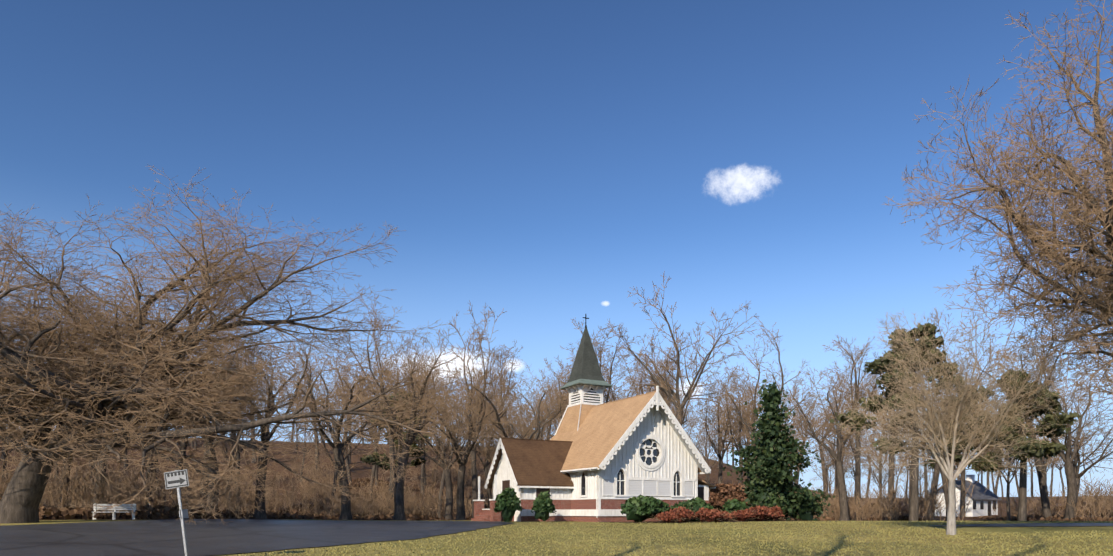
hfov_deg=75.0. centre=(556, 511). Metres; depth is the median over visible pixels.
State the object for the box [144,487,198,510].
sapling
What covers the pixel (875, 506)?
sapling
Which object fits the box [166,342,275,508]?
bare tree
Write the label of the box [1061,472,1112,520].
bare shrubs
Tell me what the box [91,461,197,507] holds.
bare shrub
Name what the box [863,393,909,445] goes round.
woods
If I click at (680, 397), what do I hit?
woods
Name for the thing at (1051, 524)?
asphalt lane
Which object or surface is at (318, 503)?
bare shrub
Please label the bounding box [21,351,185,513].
oak
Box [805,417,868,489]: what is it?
woods
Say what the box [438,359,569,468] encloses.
bare tree
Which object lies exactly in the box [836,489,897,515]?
sapling
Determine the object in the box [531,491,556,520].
bush
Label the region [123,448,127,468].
woods
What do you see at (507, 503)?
yew shrub
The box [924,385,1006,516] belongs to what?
pine
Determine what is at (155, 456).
woods
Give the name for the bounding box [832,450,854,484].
woods
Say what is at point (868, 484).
woods
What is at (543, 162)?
sky
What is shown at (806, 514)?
shrub
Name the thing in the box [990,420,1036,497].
woods
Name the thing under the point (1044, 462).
woods
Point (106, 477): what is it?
sapling
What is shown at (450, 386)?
woods
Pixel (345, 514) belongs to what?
bare tree
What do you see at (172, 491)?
sapling
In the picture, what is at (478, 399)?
woods
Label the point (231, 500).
bush
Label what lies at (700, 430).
woods
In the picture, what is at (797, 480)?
woods
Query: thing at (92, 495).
bare shrub
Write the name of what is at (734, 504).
shrub
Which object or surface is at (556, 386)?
woods
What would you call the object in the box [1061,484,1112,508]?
sapling
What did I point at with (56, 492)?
sapling
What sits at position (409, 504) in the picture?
bare shrub
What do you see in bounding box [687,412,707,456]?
woods
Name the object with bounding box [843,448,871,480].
woods
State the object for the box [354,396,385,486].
woods
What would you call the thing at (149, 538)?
asphalt drive
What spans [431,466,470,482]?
sapling
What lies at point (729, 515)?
barberry
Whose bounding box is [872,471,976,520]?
bare shrubs
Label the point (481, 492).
sapling
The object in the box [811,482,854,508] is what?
sapling
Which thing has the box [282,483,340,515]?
bare shrub
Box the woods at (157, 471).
[143,423,158,488]
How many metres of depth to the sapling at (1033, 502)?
98.50 m
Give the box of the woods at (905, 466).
[896,436,921,496]
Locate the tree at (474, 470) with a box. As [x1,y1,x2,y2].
[425,300,519,517]
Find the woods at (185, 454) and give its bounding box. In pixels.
[173,359,222,505]
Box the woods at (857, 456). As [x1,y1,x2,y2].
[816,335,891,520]
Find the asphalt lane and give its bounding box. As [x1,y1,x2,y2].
[935,523,1112,526]
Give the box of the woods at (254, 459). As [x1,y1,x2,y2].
[234,340,282,462]
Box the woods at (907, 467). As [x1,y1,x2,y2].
[883,436,920,488]
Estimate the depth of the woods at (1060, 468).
181.28 m
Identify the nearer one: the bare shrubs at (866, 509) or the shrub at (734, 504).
the shrub at (734, 504)
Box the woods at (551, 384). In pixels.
[536,364,570,412]
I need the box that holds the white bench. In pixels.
[93,503,135,519]
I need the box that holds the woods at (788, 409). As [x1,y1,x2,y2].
[751,388,813,452]
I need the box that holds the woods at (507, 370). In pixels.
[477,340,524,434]
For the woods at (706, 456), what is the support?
on the terrain
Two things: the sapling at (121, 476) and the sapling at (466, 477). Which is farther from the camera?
the sapling at (466, 477)
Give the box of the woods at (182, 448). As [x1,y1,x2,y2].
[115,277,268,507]
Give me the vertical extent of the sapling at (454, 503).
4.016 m
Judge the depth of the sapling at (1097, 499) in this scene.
76.76 m
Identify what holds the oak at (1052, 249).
on the terrain
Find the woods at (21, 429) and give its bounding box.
[1,390,35,455]
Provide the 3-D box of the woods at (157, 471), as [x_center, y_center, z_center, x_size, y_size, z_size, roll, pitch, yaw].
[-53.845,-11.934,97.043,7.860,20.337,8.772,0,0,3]
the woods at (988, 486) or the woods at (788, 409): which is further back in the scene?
the woods at (988, 486)
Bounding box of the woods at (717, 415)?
[703,381,737,468]
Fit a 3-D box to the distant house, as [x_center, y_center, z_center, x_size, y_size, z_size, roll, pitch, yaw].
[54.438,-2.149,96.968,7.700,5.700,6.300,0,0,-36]
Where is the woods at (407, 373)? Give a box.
[392,360,434,395]
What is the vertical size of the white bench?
1.050 m
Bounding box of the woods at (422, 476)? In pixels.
[398,368,442,493]
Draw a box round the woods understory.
[39,478,1112,521]
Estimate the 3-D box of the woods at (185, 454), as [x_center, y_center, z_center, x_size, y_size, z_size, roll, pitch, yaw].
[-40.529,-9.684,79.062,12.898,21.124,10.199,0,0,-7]
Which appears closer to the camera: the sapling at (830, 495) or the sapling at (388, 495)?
the sapling at (388, 495)
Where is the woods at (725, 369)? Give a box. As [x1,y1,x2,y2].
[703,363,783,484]
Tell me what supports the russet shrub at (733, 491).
on the terrain
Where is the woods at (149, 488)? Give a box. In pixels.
[93,297,188,507]
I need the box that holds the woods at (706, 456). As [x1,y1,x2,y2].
[690,434,729,481]
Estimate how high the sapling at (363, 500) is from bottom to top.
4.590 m
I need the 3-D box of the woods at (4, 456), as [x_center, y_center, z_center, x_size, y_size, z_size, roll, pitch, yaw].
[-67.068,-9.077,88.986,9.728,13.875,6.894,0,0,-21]
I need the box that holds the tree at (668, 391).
[599,271,758,424]
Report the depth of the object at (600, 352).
77.68 m
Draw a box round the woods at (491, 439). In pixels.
[477,414,506,451]
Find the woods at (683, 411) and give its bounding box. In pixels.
[667,392,692,431]
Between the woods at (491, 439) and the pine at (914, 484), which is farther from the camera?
the woods at (491, 439)
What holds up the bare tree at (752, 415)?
on the terrain
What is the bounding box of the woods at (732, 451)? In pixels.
[716,404,750,465]
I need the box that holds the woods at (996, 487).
[992,448,1005,494]
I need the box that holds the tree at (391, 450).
[320,291,444,507]
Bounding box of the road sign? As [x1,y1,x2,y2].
[164,469,188,555]
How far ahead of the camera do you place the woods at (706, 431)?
203.94 m
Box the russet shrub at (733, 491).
[709,483,749,507]
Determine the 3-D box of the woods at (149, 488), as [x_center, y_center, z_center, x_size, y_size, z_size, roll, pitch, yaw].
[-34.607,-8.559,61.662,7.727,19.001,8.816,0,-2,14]
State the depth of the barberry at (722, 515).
46.47 m
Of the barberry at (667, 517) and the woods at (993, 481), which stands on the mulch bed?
the barberry at (667, 517)
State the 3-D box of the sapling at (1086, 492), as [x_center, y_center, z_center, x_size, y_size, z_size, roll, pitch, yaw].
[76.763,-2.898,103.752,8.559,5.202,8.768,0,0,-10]
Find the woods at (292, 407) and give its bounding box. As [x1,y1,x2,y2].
[278,371,314,441]
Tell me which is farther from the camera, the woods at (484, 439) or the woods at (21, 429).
the woods at (484, 439)
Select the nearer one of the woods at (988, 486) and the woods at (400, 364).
the woods at (988, 486)
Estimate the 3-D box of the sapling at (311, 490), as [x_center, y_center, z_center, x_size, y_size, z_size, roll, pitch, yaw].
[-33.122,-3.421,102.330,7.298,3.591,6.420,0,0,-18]
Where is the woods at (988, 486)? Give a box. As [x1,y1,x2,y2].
[971,447,1002,489]
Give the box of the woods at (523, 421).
[506,402,548,438]
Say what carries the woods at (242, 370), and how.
on the terrain
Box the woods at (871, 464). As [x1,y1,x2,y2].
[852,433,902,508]
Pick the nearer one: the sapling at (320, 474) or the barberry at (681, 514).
the barberry at (681, 514)
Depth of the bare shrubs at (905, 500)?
67.85 m
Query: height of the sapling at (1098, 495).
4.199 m
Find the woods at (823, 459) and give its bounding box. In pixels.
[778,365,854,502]
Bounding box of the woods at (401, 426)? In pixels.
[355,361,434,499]
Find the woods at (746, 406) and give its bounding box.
[726,383,762,462]
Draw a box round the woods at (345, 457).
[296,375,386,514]
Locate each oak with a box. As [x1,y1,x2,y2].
[0,165,517,525]
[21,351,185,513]
[33,389,87,509]
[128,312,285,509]
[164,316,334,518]
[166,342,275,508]
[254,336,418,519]
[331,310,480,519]
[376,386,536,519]
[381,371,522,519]
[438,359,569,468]
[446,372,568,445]
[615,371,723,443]
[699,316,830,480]
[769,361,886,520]
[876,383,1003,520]
[884,0,1112,417]
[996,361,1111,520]
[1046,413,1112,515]
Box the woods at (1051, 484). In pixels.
[1042,437,1065,496]
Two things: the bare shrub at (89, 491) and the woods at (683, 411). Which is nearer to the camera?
the bare shrub at (89, 491)
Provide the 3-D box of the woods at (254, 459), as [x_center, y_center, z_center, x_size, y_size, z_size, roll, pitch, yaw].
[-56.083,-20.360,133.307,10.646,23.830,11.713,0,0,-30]
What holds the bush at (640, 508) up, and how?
on the mulch bed
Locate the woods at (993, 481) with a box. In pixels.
[991,453,1007,493]
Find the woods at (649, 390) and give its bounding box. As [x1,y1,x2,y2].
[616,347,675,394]
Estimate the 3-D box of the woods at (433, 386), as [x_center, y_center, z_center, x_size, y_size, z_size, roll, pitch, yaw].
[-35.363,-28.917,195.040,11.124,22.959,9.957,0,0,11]
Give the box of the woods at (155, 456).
[144,326,187,505]
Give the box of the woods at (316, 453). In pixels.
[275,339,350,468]
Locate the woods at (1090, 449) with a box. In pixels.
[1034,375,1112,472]
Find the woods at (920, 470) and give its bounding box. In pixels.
[906,460,931,497]
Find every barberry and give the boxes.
[649,511,685,522]
[669,507,688,521]
[678,504,699,521]
[694,507,724,521]
[710,509,726,521]
[721,511,734,520]
[731,509,758,520]
[744,504,779,520]
[762,507,780,520]
[770,505,785,520]
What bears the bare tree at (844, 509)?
on the terrain
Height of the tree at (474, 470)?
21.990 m
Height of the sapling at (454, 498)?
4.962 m
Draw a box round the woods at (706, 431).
[687,413,713,447]
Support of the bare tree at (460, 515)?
on the terrain
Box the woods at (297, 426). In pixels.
[283,390,309,452]
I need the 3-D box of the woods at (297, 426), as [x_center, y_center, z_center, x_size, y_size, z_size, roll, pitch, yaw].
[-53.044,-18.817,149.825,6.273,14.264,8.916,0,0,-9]
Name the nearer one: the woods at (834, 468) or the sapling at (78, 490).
the sapling at (78, 490)
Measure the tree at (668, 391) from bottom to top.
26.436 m
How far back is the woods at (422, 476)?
111.98 m
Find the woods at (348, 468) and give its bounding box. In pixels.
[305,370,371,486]
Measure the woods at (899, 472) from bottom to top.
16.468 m
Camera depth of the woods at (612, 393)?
145.72 m
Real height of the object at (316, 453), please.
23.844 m
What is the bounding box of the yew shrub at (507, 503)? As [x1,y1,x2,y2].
[494,487,521,521]
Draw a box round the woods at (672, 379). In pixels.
[650,350,686,404]
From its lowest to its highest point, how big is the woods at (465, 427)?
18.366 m
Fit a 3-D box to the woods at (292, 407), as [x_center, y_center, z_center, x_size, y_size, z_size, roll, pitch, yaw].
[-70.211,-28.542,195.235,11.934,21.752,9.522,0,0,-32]
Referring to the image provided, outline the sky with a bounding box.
[0,0,1112,497]
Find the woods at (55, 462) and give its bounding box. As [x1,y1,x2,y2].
[3,382,58,492]
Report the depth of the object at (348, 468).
114.54 m
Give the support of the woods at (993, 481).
on the terrain
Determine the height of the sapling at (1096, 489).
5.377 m
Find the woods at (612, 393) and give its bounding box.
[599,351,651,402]
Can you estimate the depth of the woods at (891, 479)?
80.65 m
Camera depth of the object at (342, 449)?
128.21 m
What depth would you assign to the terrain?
32.57 m
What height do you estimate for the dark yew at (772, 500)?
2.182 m
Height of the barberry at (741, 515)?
0.906 m
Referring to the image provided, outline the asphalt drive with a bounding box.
[0,519,510,555]
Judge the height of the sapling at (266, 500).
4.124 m
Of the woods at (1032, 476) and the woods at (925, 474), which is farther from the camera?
the woods at (1032, 476)
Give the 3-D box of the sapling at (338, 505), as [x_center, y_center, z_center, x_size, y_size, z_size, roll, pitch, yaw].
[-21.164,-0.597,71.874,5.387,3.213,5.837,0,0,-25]
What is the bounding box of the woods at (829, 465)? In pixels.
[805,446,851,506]
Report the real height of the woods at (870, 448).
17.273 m
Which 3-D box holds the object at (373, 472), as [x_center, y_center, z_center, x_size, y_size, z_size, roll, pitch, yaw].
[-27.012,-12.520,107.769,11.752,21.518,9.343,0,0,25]
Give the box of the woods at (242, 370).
[208,326,265,485]
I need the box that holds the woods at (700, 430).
[683,405,724,491]
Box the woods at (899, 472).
[877,452,908,497]
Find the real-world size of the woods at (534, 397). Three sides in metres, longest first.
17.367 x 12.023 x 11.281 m
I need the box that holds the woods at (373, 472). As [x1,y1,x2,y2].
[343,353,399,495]
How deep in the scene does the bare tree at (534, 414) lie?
73.86 m
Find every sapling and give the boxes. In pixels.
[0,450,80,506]
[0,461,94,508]
[0,473,92,507]
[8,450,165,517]
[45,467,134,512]
[46,466,127,507]
[47,467,143,508]
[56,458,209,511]
[70,473,141,507]
[71,465,124,486]
[80,464,141,488]
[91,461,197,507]
[120,466,230,509]
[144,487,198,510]
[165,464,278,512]
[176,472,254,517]
[191,452,246,486]
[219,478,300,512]
[219,479,295,513]
[233,468,301,506]
[255,465,292,486]
[268,482,308,508]
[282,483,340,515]
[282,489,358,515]
[288,464,350,497]
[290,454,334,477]
[298,474,332,493]
[299,478,339,499]
[299,480,338,499]
[306,464,333,481]
[314,490,364,515]
[329,481,408,514]
[333,488,375,513]
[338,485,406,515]
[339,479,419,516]
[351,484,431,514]
[360,470,408,496]
[366,479,422,513]
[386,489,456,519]
[404,479,445,514]
[404,481,470,509]
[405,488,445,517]
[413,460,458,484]
[421,480,471,513]
[430,488,471,516]
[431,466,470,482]
[451,462,484,486]
[466,486,492,500]
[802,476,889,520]
[807,485,858,518]
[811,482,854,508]
[813,499,853,520]
[820,489,896,520]
[822,498,854,520]
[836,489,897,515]
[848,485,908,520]
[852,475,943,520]
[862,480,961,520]
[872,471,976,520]
[989,492,1041,517]
[1010,487,1081,516]
[1027,490,1061,512]
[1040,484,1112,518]
[1060,474,1112,507]
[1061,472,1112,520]
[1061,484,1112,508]
[1077,480,1112,517]
[1078,477,1112,519]
[1085,483,1112,507]
[1088,475,1109,512]
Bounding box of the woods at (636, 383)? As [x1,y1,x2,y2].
[622,364,657,397]
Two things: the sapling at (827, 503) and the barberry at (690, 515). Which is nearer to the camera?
the barberry at (690, 515)
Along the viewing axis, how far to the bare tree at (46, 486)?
44.07 m
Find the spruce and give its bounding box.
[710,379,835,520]
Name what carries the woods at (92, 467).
on the terrain
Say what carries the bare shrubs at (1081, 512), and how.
on the terrain
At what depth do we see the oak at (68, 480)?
55.84 m
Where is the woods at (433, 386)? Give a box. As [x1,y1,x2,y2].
[415,364,442,444]
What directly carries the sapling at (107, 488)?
on the terrain
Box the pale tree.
[836,294,1097,534]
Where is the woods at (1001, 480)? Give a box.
[983,463,1013,496]
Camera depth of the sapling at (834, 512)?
75.34 m
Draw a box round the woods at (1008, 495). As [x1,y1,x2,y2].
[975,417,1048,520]
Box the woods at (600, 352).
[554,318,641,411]
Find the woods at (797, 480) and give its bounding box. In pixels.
[782,394,833,484]
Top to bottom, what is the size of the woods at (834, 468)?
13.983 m
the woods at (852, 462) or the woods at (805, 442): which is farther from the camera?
the woods at (852, 462)
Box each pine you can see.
[360,392,429,469]
[829,323,997,520]
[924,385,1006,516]
[967,370,1080,520]
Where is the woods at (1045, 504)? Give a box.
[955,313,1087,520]
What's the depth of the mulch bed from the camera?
47.73 m
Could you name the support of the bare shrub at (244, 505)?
on the terrain
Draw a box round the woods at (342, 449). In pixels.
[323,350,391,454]
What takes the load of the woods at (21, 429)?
on the terrain
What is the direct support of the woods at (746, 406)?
on the terrain
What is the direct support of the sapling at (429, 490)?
on the terrain
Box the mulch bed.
[614,520,804,522]
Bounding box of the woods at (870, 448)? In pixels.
[843,414,891,505]
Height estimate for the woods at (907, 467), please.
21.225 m
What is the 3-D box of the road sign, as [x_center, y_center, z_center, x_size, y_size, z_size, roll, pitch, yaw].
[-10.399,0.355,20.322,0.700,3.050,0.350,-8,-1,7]
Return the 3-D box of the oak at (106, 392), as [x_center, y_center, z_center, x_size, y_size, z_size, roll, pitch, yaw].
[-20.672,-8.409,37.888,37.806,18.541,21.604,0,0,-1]
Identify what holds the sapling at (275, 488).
on the terrain
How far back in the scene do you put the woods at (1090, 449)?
73.68 m
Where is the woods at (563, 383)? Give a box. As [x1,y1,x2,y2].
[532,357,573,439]
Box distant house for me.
[926,475,1001,516]
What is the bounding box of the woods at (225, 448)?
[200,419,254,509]
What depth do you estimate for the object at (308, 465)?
121.48 m
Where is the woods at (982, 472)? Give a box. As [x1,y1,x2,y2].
[957,444,1011,484]
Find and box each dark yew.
[764,494,781,519]
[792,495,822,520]
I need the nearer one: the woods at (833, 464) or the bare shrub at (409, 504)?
the bare shrub at (409, 504)
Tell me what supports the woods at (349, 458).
on the terrain
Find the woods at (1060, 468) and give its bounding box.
[1048,442,1065,493]
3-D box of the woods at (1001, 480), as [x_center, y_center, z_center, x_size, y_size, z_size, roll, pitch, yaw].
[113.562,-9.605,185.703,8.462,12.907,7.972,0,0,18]
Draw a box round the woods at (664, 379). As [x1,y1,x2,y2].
[643,358,679,399]
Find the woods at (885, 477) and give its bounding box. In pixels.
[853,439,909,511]
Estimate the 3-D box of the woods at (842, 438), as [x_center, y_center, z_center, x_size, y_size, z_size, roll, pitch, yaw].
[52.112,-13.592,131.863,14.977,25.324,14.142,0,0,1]
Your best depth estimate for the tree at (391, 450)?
78.59 m
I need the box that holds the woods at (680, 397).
[650,372,700,413]
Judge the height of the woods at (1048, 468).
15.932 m
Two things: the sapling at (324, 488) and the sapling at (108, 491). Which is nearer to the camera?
the sapling at (108, 491)
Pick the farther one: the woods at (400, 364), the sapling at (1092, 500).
the woods at (400, 364)
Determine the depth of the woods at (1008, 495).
62.77 m
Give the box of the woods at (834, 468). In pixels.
[826,439,849,491]
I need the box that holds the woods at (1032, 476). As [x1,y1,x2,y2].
[1028,438,1040,499]
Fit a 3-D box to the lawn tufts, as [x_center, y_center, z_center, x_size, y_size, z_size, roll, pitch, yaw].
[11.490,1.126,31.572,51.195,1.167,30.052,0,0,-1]
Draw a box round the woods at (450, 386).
[428,360,463,445]
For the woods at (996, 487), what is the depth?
183.77 m
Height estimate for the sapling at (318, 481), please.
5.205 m
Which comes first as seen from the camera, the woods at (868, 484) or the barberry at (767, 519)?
the barberry at (767, 519)
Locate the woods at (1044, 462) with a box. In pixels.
[1027,435,1061,475]
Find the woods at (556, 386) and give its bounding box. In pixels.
[539,362,570,422]
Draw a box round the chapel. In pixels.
[471,314,715,521]
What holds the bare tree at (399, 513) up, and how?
on the terrain
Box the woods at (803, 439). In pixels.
[788,425,810,469]
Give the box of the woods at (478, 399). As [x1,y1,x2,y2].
[457,368,500,454]
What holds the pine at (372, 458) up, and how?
on the terrain
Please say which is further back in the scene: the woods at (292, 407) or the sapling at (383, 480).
the woods at (292, 407)
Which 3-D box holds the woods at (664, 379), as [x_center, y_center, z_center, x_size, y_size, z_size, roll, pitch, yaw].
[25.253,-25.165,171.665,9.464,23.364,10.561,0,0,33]
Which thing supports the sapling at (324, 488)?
on the terrain
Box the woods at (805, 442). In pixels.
[791,419,819,484]
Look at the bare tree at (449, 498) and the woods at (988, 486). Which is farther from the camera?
the woods at (988, 486)
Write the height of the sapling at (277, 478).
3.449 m
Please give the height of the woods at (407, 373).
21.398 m
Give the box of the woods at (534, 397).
[524,379,562,435]
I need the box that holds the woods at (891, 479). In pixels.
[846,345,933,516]
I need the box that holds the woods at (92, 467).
[48,333,94,489]
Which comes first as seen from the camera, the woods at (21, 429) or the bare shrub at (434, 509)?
the woods at (21, 429)
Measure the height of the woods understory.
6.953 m
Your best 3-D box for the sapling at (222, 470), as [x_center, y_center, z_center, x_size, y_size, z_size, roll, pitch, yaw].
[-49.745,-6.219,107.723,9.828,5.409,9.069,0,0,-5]
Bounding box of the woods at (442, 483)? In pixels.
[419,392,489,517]
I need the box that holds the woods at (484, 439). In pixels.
[458,395,508,472]
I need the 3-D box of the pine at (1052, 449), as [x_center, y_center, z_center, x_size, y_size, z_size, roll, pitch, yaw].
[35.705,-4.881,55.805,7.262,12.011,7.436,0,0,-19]
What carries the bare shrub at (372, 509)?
on the terrain
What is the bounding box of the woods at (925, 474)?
[903,420,928,507]
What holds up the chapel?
on the terrain
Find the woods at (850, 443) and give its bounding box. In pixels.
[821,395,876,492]
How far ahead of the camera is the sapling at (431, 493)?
96.78 m
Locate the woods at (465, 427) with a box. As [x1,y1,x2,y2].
[434,384,493,486]
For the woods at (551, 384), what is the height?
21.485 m
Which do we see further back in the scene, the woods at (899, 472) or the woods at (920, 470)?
the woods at (920, 470)
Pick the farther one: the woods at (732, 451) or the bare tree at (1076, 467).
the woods at (732, 451)
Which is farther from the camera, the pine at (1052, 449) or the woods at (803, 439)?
the woods at (803, 439)
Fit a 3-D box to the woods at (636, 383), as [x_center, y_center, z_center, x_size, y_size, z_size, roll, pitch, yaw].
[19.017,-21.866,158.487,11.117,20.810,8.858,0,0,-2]
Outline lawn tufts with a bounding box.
[226,520,1112,555]
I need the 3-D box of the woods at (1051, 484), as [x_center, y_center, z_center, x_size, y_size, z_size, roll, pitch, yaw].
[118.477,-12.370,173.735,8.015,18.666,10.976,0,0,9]
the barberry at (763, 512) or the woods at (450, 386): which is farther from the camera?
the woods at (450, 386)
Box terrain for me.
[0,431,1112,555]
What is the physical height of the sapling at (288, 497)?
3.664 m
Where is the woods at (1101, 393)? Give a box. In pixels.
[1074,355,1112,437]
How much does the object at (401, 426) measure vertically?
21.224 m
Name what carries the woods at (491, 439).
on the terrain
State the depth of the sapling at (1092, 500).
82.04 m
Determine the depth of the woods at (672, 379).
188.38 m
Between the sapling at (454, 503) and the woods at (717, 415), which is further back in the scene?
the woods at (717, 415)
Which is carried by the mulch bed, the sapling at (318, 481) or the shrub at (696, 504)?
the shrub at (696, 504)
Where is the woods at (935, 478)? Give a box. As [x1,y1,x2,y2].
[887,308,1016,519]
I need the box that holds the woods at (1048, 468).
[1044,455,1058,481]
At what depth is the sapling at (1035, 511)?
73.20 m
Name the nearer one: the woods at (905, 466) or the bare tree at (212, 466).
the bare tree at (212, 466)
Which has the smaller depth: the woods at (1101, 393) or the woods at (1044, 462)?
the woods at (1101, 393)
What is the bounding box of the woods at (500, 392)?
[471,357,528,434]
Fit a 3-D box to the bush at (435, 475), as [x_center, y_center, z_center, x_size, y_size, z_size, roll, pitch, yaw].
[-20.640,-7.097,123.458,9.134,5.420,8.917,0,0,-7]
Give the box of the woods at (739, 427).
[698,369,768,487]
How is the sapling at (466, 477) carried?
on the terrain
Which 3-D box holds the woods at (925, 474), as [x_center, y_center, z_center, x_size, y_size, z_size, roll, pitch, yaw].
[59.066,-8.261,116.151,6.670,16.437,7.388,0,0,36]
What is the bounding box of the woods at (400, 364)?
[368,345,439,393]
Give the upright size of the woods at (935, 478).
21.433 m
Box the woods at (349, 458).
[328,369,366,463]
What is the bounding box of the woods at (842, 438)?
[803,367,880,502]
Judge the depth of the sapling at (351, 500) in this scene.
86.79 m
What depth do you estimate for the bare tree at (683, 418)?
74.55 m
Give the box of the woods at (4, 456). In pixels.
[0,416,21,478]
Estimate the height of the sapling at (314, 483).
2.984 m
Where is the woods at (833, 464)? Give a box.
[807,439,850,489]
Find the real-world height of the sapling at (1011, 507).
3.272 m
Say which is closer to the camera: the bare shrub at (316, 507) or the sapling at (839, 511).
the bare shrub at (316, 507)
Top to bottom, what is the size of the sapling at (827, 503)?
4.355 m
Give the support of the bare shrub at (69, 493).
on the terrain
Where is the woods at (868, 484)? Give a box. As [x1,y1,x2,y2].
[845,421,888,497]
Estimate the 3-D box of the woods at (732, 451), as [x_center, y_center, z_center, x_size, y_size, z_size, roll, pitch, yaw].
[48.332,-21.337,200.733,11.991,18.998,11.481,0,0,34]

